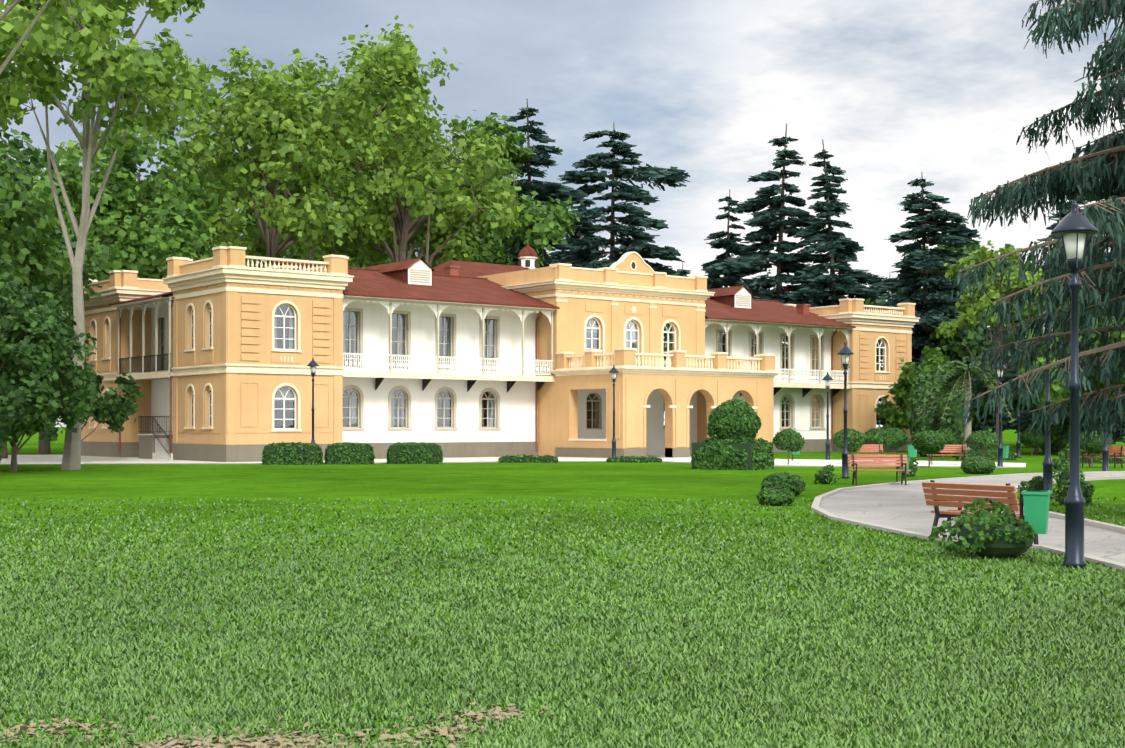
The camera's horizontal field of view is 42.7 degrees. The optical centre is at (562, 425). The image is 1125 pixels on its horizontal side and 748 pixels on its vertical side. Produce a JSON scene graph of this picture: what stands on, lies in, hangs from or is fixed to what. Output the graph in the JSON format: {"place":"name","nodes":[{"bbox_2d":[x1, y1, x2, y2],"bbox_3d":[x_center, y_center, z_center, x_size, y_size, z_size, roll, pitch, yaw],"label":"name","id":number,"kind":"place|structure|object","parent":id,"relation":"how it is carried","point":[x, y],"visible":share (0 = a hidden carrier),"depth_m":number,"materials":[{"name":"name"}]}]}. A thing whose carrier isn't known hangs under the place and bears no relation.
{"place":"outdoors","nodes":[
{"label":"outdoors","id":0,"kind":"place"},
{"bbox_2d":[0,0,107,74],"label":"tree","id":1,"kind":"object","parent":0,"point":[37,43],"depth_m":40.23,"materials":[{"name":"green plant"}]},
{"bbox_2d":[41,289,73,453],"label":"dark tree","id":2,"kind":"object","parent":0,"point":[44,449],"depth_m":91.13,"materials":[{"name":"green plant"}]},
{"bbox_2d":[0,454,1025,466],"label":"forecourt paving","id":3,"kind":"structure","parent":0,"point":[39,459],"depth_m":74.80,"materials":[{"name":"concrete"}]},
{"bbox_2d":[307,358,318,443],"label":"lamp post","id":4,"kind":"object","parent":3,"relation":"on","point":[312,364],"depth_m":69.12,"materials":[{"name":"black metal"}]},
{"bbox_2d":[83,461,1024,467],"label":"forecourt kerb","id":5,"kind":"object","parent":3,"relation":"on","point":[497,461],"visible":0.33,"depth_m":67.92,"materials":[{"name":"concrete"}]},
{"bbox_2d":[609,365,618,456],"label":"lamp post","id":6,"kind":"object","parent":3,"relation":"on","point":[613,370],"depth_m":77.64,"materials":[{"name":"black metal"}]},
{"bbox_2d":[849,444,884,460],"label":"bench","id":7,"kind":"object","parent":3,"relation":"on","point":[870,447],"visible":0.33,"depth_m":68.29,"materials":[{"name":"brown wood"}]},
{"bbox_2d":[907,444,916,456],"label":"bin","id":8,"kind":"object","parent":3,"relation":"on","point":[912,451],"visible":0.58,"depth_m":67.87,"materials":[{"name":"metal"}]},
{"bbox_2d":[927,444,967,464],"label":"bench","id":9,"kind":"object","parent":3,"relation":"on","point":[955,449],"visible":0.73,"depth_m":67.30,"materials":[{"name":"brown wood"}]},
{"bbox_2d":[997,363,1006,465],"bbox_3d":[18.950,-0.549,62.317,0.580,4.690,0.566,0,0,-38],"label":"lamp","id":10,"kind":"object","parent":3,"relation":"on","point":[999,455],"visible":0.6,"depth_m":62.26,"materials":[{"name":"black metal"}]},
{"bbox_2d":[1002,445,1008,457],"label":"bin","id":11,"kind":"object","parent":3,"relation":"on","point":[1005,451],"visible":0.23,"depth_m":65.91,"materials":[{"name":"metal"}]},
{"bbox_2d":[0,427,1124,747],"bbox_3d":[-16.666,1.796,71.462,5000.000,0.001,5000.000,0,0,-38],"label":"lawn","id":12,"kind":"structure","parent":0,"point":[590,485],"depth_m":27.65,"materials":[{"name":"green plant"}]},
{"bbox_2d":[0,379,13,454],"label":"tree","id":13,"kind":"object","parent":12,"relation":"on","point":[3,436],"visible":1,"depth_m":49.75,"materials":[{"name":"green plant"}]},
{"bbox_2d":[0,126,53,245],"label":"tree","id":14,"kind":"object","parent":12,"relation":"on","point":[23,154],"depth_m":82.65,"materials":[{"name":"green plant"}]},
{"bbox_2d":[0,143,84,304],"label":"dark tree","id":15,"kind":"object","parent":12,"relation":"on","point":[26,255],"depth_m":70.79,"materials":[{"name":"green plant"}]},
{"bbox_2d":[0,281,94,438],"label":"tree","id":16,"kind":"object","parent":12,"relation":"on","point":[44,403],"depth_m":54.62,"materials":[{"name":"green plant"}]},
{"bbox_2d":[0,259,97,370],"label":"tree","id":17,"kind":"object","parent":12,"relation":"on","point":[6,275],"visible":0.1,"depth_m":62.59,"materials":[{"name":"green plant"}]},
{"bbox_2d":[0,302,100,471],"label":"tree","id":18,"kind":"object","parent":12,"relation":"on","point":[77,409],"depth_m":54.93,"materials":[{"name":"green plant"}]},
{"bbox_2d":[1,205,101,458],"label":"dark tree","id":19,"kind":"object","parent":12,"relation":"on","point":[66,292],"depth_m":81.56,"materials":[{"name":"green plant"}]},
{"bbox_2d":[26,145,153,453],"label":"tree","id":20,"kind":"object","parent":12,"relation":"on","point":[72,181],"depth_m":93.61,"materials":[{"name":"green plant"}]},
{"bbox_2d":[38,359,144,441],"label":"tree","id":21,"kind":"object","parent":12,"relation":"on","point":[121,412],"depth_m":73.46,"materials":[{"name":"green plant"}]},
{"bbox_2d":[33,130,150,251],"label":"tree","id":22,"kind":"object","parent":12,"relation":"on","point":[72,148],"visible":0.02,"depth_m":117.25,"materials":[{"name":"green plant"}]},
{"bbox_2d":[0,0,221,469],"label":"tree","id":23,"kind":"object","parent":12,"relation":"on","point":[118,67],"depth_m":59.03,"materials":[{"name":"green plant"}]},
{"bbox_2d":[46,109,226,278],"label":"tree","id":24,"kind":"object","parent":12,"relation":"on","point":[165,213],"depth_m":95.14,"materials":[{"name":"green plant"}]},
{"bbox_2d":[156,136,313,264],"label":"tree","id":25,"kind":"object","parent":12,"relation":"on","point":[252,222],"depth_m":127.26,"materials":[{"name":"green plant"}]},
{"bbox_2d":[0,702,552,747],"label":"lawn bare patches","id":26,"kind":"object","parent":12,"relation":"on","point":[289,744],"visible":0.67,"depth_m":8.30,"materials":[{"name":"brown soil"}]},
{"bbox_2d":[150,45,429,267],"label":"tree","id":27,"kind":"object","parent":12,"relation":"on","point":[256,106],"depth_m":100.27,"materials":[{"name":"green plant"}]},
{"bbox_2d":[261,441,322,464],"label":"hedge","id":28,"kind":"object","parent":12,"relation":"on","point":[319,461],"depth_m":66.78,"materials":[{"name":"green plant"}]},
{"bbox_2d":[254,128,402,267],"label":"tree","id":29,"kind":"object","parent":12,"relation":"on","point":[354,264],"depth_m":128.59,"materials":[{"name":"green plant"}]},
{"bbox_2d":[323,442,374,463],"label":"hedge","id":30,"kind":"object","parent":12,"relation":"on","point":[371,452],"depth_m":67.38,"materials":[{"name":"green plant"}]},
{"bbox_2d":[270,15,527,267],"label":"tree","id":31,"kind":"object","parent":12,"relation":"on","point":[390,70],"depth_m":106.52,"materials":[{"name":"green plant"}]},
{"bbox_2d":[386,442,443,463],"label":"hedge","id":32,"kind":"object","parent":12,"relation":"on","point":[440,457],"depth_m":68.21,"materials":[{"name":"green plant"}]},
{"bbox_2d":[72,246,919,461],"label":"building","id":33,"kind":"structure","parent":12,"relation":"on","point":[242,368],"depth_m":82.56,"materials":[{"name":"paint"}]},
{"bbox_2d":[109,243,855,327],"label":"roof","id":34,"kind":"structure","parent":33,"relation":"on","point":[458,282],"depth_m":86.06,"materials":[{"name":"red tile"}]},
{"bbox_2d":[94,295,885,457],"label":"palace joinery","id":35,"kind":"object","parent":33,"relation":"attached to","point":[389,305],"visible":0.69,"depth_m":81.12,"materials":[{"name":"white wood"}]},
{"bbox_2d":[161,305,884,427],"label":"windows","id":36,"kind":"structure","parent":35,"relation":"in","point":[289,404],"depth_m":81.78,"materials":[{"name":"grey glass"}]},
{"bbox_2d":[429,112,582,266],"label":"tree","id":37,"kind":"object","parent":12,"relation":"on","point":[552,226],"depth_m":116.33,"materials":[{"name":"green plant"}]},
{"bbox_2d":[448,98,586,267],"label":"cedar","id":38,"kind":"object","parent":12,"relation":"on","point":[545,190],"depth_m":120.96,"materials":[{"name":"green plant"}]},
{"bbox_2d":[498,454,557,462],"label":"low hedge","id":39,"kind":"object","parent":12,"relation":"on","point":[555,460],"depth_m":70.61,"materials":[{"name":"green plant"}]},
{"bbox_2d":[549,199,602,258],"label":"cedar","id":40,"kind":"object","parent":12,"relation":"on","point":[583,206],"depth_m":140.13,"materials":[{"name":"green plant"}]},
{"bbox_2d":[554,123,689,275],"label":"cedar","id":41,"kind":"object","parent":12,"relation":"on","point":[585,254],"depth_m":127.35,"materials":[{"name":"green plant"}]},
{"bbox_2d":[606,455,661,462],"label":"low hedge","id":42,"kind":"object","parent":12,"relation":"on","point":[609,460],"depth_m":70.70,"materials":[{"name":"green plant"}]},
{"bbox_2d":[676,263,690,276],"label":"conifer tree","id":43,"kind":"object","parent":12,"relation":"on","point":[683,272],"depth_m":149.89,"materials":[{"name":"green plant"}]},
{"bbox_2d":[691,437,774,469],"bbox_3d":[7.134,1.190,60.361,3.498,1.487,3.560,0,0,-38],"label":"hedge","id":44,"kind":"object","parent":12,"relation":"on","point":[768,462],"depth_m":59.21,"materials":[{"name":"green plant"}]},
{"bbox_2d":[707,399,761,442],"bbox_3d":[7.234,0.354,60.360,2.435,2.983,2.276,0,0,-38],"label":"topiary bush","id":45,"kind":"object","parent":44,"relation":"on","point":[719,421],"depth_m":59.60,"materials":[{"name":"green plant"}]},
{"bbox_2d":[701,190,793,301],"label":"cedar","id":46,"kind":"object","parent":12,"relation":"on","point":[731,243],"depth_m":134.25,"materials":[{"name":"green plant"}]},
{"bbox_2d":[703,124,830,305],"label":"cedar","id":47,"kind":"object","parent":12,"relation":"on","point":[769,222],"depth_m":126.56,"materials":[{"name":"green plant"}]},
{"bbox_2d":[756,486,794,505],"bbox_3d":[4.828,1.590,32.594,0.912,0.473,0.891,0,0,-38],"label":"bush","id":48,"kind":"object","parent":12,"relation":"on","point":[767,494],"depth_m":32.32,"materials":[{"name":"green plant"}]},
{"bbox_2d":[761,472,805,495],"bbox_3d":[5.686,1.498,37.070,1.164,0.660,1.163,0,0,-38],"label":"bush","id":49,"kind":"object","parent":12,"relation":"on","point":[799,482],"depth_m":36.71,"materials":[{"name":"green plant"}]},
{"bbox_2d":[772,428,804,464],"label":"topiary tree","id":50,"kind":"object","parent":12,"relation":"on","point":[793,443],"depth_m":66.51,"materials":[{"name":"green plant"}]},
{"bbox_2d":[813,464,838,483],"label":"bush","id":51,"kind":"object","parent":12,"relation":"on","point":[830,475],"depth_m":44.37,"materials":[{"name":"green plant"}]},
{"bbox_2d":[822,372,832,459],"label":"lamp","id":52,"kind":"object","parent":12,"relation":"on","point":[827,378],"visible":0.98,"depth_m":76.67,"materials":[{"name":"black metal"}]},
{"bbox_2d":[785,139,885,307],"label":"cedar","id":53,"kind":"object","parent":12,"relation":"on","point":[814,278],"depth_m":123.52,"materials":[{"name":"green plant"}]},
{"bbox_2d":[837,342,853,478],"bbox_3d":[9.705,-0.549,49.377,0.580,4.690,0.566,0,0,-38],"label":"lamp","id":54,"kind":"object","parent":12,"relation":"on","point":[845,352],"visible":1,"depth_m":49.32,"materials":[{"name":"black metal"}]},
{"bbox_2d":[831,428,864,452],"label":"topiary tree","id":55,"kind":"object","parent":12,"relation":"on","point":[860,443],"depth_m":67.52,"materials":[{"name":"green plant"}]},
{"bbox_2d":[862,428,890,460],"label":"topiary tree","id":56,"kind":"object","parent":12,"relation":"on","point":[878,439],"depth_m":69.55,"materials":[{"name":"green plant"}]},
{"bbox_2d":[848,454,910,484],"bbox_3d":[9.643,1.321,43.832,1.800,0.950,0.721,0,0,2],"label":"bench","id":57,"kind":"object","parent":12,"relation":"on","point":[901,464],"visible":0.98,"depth_m":44.08,"materials":[{"name":"brown wood"}]},
{"bbox_2d":[864,298,921,357],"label":"tree","id":58,"kind":"object","parent":12,"relation":"on","point":[867,302],"visible":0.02,"depth_m":117.90,"materials":[{"name":"green plant"}]},
{"bbox_2d":[881,275,904,300],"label":"conifer tree","id":59,"kind":"object","parent":12,"relation":"on","point":[891,295],"depth_m":148.90,"materials":[{"name":"green plant"}]},
{"bbox_2d":[886,427,909,457],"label":"topiary tree","id":60,"kind":"object","parent":12,"relation":"on","point":[899,432],"depth_m":75.61,"materials":[{"name":"green plant"}]},
{"bbox_2d":[906,458,918,476],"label":"bush","id":61,"kind":"object","parent":12,"relation":"on","point":[913,474],"depth_m":50.97,"materials":[{"name":"green plant"}]},
{"bbox_2d":[906,371,942,456],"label":"tree","id":62,"kind":"object","parent":12,"relation":"on","point":[920,390],"depth_m":83.55,"materials":[{"name":"green plant"}]},
{"bbox_2d":[911,430,945,467],"bbox_3d":[15.795,1.006,62.014,1.411,1.678,1.546,0,0,-38],"label":"topiary tree","id":63,"kind":"object","parent":12,"relation":"on","point":[916,445],"depth_m":61.62,"materials":[{"name":"green plant"}]},
{"bbox_2d":[874,346,983,432],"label":"tree","id":64,"kind":"object","parent":12,"relation":"on","point":[892,415],"depth_m":99.74,"materials":[{"name":"green plant"}]},
{"bbox_2d":[929,368,948,453],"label":"tree","id":65,"kind":"object","parent":12,"relation":"on","point":[936,374],"depth_m":85.73,"materials":[{"name":"green plant"}]},
{"bbox_2d":[865,172,1015,432],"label":"cedar","id":66,"kind":"object","parent":12,"relation":"on","point":[935,314],"depth_m":110.13,"materials":[{"name":"green plant"}]},
{"bbox_2d":[936,428,954,459],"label":"topiary tree","id":67,"kind":"object","parent":12,"relation":"on","point":[943,431],"depth_m":75.65,"materials":[{"name":"green plant"}]},
{"bbox_2d":[898,223,1007,331],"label":"tree","id":68,"kind":"object","parent":12,"relation":"on","point":[966,249],"visible":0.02,"depth_m":139.77,"materials":[{"name":"green plant"}]},
{"bbox_2d":[940,381,972,457],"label":"tree","id":69,"kind":"object","parent":12,"relation":"on","point":[955,425],"depth_m":81.50,"materials":[{"name":"green plant"}]},
{"bbox_2d":[916,359,1016,450],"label":"palm","id":70,"kind":"object","parent":12,"relation":"on","point":[955,374],"depth_m":75.76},
{"bbox_2d":[927,321,1011,448],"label":"tree","id":71,"kind":"object","parent":12,"relation":"on","point":[975,339],"depth_m":107.61,"materials":[{"name":"green plant"}]},
{"bbox_2d":[960,456,995,473],"bbox_3d":[15.589,1.464,53.990,1.322,0.706,1.294,0,0,-38],"label":"bush","id":72,"kind":"object","parent":12,"relation":"on","point":[971,467],"depth_m":53.58,"materials":[{"name":"green plant"}]},
{"bbox_2d":[928,498,1034,557],"bbox_3d":[5.762,1.404,19.568,1.531,0.820,1.365,0,0,-38],"label":"bush","id":73,"kind":"object","parent":12,"relation":"on","point":[995,518],"depth_m":19.28,"materials":[{"name":"green plant"}]},
{"bbox_2d":[965,429,998,456],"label":"topiary tree","id":74,"kind":"object","parent":12,"relation":"on","point":[977,439],"depth_m":65.62,"materials":[{"name":"green plant"}]},
{"bbox_2d":[955,449,1016,459],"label":"low hedge","id":75,"kind":"object","parent":12,"relation":"on","point":[979,452],"depth_m":75.37,"materials":[{"name":"green plant"}]},
{"bbox_2d":[935,240,1061,449],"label":"tree","id":76,"kind":"object","parent":12,"relation":"on","point":[949,329],"depth_m":87.79,"materials":[{"name":"green plant"}]},
{"bbox_2d":[1016,375,1020,457],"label":"lamp","id":77,"kind":"object","parent":12,"relation":"on","point":[1018,447],"visible":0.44,"depth_m":81.04,"materials":[{"name":"black metal"}]},
{"bbox_2d":[972,345,1088,452],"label":"tree","id":78,"kind":"object","parent":12,"relation":"on","point":[1014,403],"depth_m":96.05,"materials":[{"name":"green plant"}]},
{"bbox_2d":[1020,429,1044,454],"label":"topiary tree","id":79,"kind":"object","parent":12,"relation":"on","point":[1032,439],"depth_m":87.77,"materials":[{"name":"green plant"}]},
{"bbox_2d":[1016,475,1053,491],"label":"bush","id":80,"kind":"object","parent":12,"relation":"on","point":[1023,484],"depth_m":35.89,"materials":[{"name":"green plant"}]},
{"bbox_2d":[1019,487,1051,555],"bbox_3d":[6.507,1.321,19.844,0.420,0.950,0.460,0,0,23],"label":"bin","id":81,"kind":"object","parent":12,"relation":"on","point":[1036,509],"visible":0.73,"depth_m":19.66,"materials":[{"name":"plastic"}]},
{"bbox_2d":[951,0,1124,451],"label":"cedar","id":82,"kind":"object","parent":12,"relation":"on","point":[1074,182],"depth_m":27.48,"materials":[{"name":"green plant"}]},
{"bbox_2d":[959,112,1124,442],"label":"cedar","id":83,"kind":"object","parent":12,"relation":"on","point":[1025,418],"depth_m":91.73,"materials":[{"name":"green plant"}]},
{"bbox_2d":[1042,307,1057,498],"bbox_3d":[11.986,-0.607,35.544,0.580,4.805,0.566,0,0,-38],"label":"lamp","id":84,"kind":"object","parent":12,"relation":"on","point":[1047,463],"visible":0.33,"depth_m":35.49,"materials":[{"name":"black metal"}]},
{"bbox_2d":[1030,386,1069,453],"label":"tree","id":85,"kind":"object","parent":12,"relation":"on","point":[1055,447],"depth_m":91.40,"materials":[{"name":"green plant"}]},
{"bbox_2d":[979,196,1124,446],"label":"cedar","id":86,"kind":"object","parent":12,"relation":"on","point":[985,426],"depth_m":119.56,"materials":[{"name":"green plant"}]},
{"bbox_2d":[1052,458,1068,469],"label":"bush","id":87,"kind":"object","parent":12,"relation":"on","point":[1059,462],"depth_m":58.38,"materials":[{"name":"green plant"}]},
{"bbox_2d":[1006,476,1124,533],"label":"curb","id":88,"kind":"structure","parent":12,"relation":"on","point":[1107,526],"depth_m":26.11,"materials":[{"name":"concrete"}]},
{"bbox_2d":[1053,465,1084,485],"bbox_3d":[15.260,1.498,43.317,0.754,0.684,1.172,0,0,-38],"label":"bush","id":89,"kind":"object","parent":12,"relation":"on","point":[1067,468],"depth_m":43.20,"materials":[{"name":"green plant"}]},
{"bbox_2d":[1017,315,1124,445],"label":"tree","id":90,"kind":"object","parent":12,"relation":"on","point":[1056,389],"depth_m":84.00,"materials":[{"name":"green plant"}]},
{"bbox_2d":[1052,479,1094,505],"bbox_3d":[11.687,1.498,32.711,0.934,0.651,0.959,0,0,-38],"label":"bush","id":91,"kind":"object","parent":12,"relation":"on","point":[1060,500],"depth_m":32.55,"materials":[{"name":"green plant"}]},
{"bbox_2d":[1051,200,1098,567],"bbox_3d":[6.523,-0.544,18.330,0.580,4.679,0.566,0,0,-38],"label":"lamp","id":92,"kind":"object","parent":12,"relation":"on","point":[1074,227],"visible":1,"depth_m":18.27,"materials":[{"name":"black metal"}]},
{"bbox_2d":[1058,448,1124,463],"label":"low hedge","id":93,"kind":"object","parent":12,"relation":"on","point":[1062,454],"depth_m":69.03,"materials":[{"name":"green plant"}]},
{"bbox_2d":[1080,430,1109,467],"bbox_3d":[22.866,1.018,62.141,1.541,1.656,1.453,0,0,-38],"label":"small tree","id":94,"kind":"object","parent":12,"relation":"on","point":[1095,450],"depth_m":61.62,"materials":[{"name":"green plant"}]},
{"bbox_2d":[1081,446,1124,467],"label":"bench","id":95,"kind":"object","parent":12,"relation":"on","point":[1121,452],"visible":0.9,"depth_m":61.97,"materials":[{"name":"brown wood"}]},
{"bbox_2d":[1100,356,1108,470],"bbox_3d":[21.029,-0.549,55.733,0.580,4.690,0.566,0,0,-38],"label":"lamp","id":96,"kind":"object","parent":12,"relation":"on","point":[1105,458],"visible":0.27,"depth_m":55.68,"materials":[{"name":"black metal"}]},
{"bbox_2d":[0,0,1124,426],"label":"sky","id":97,"kind":"structure","parent":0,"point":[897,91],"materials":[{"name":"white"}]},
{"bbox_2d":[819,473,1124,563],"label":"park path","id":98,"kind":"structure","parent":0,"point":[903,506],"depth_m":30.46,"materials":[{"name":"concrete"}]},
{"bbox_2d":[896,453,910,483],"bbox_3d":[10.537,1.321,44.586,0.420,0.950,0.460,0,0,6],"label":"bin","id":99,"kind":"object","parent":98,"relation":"on","point":[907,460],"visible":0.44,"depth_m":44.41,"materials":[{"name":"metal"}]},
{"bbox_2d":[811,471,1124,569],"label":"path kerb","id":100,"kind":"structure","parent":98,"relation":"on","point":[815,507],"depth_m":26.44,"materials":[{"name":"concrete"}]},
{"bbox_2d":[922,480,1038,544],"bbox_3d":[6.407,1.321,21.957,0.721,0.950,1.800,0,0,-32],"label":"bench","id":101,"kind":"object","parent":98,"relation":"on","point":[935,500],"visible":0.52,"depth_m":21.95,"materials":[{"name":"brown wood"}]}
]}

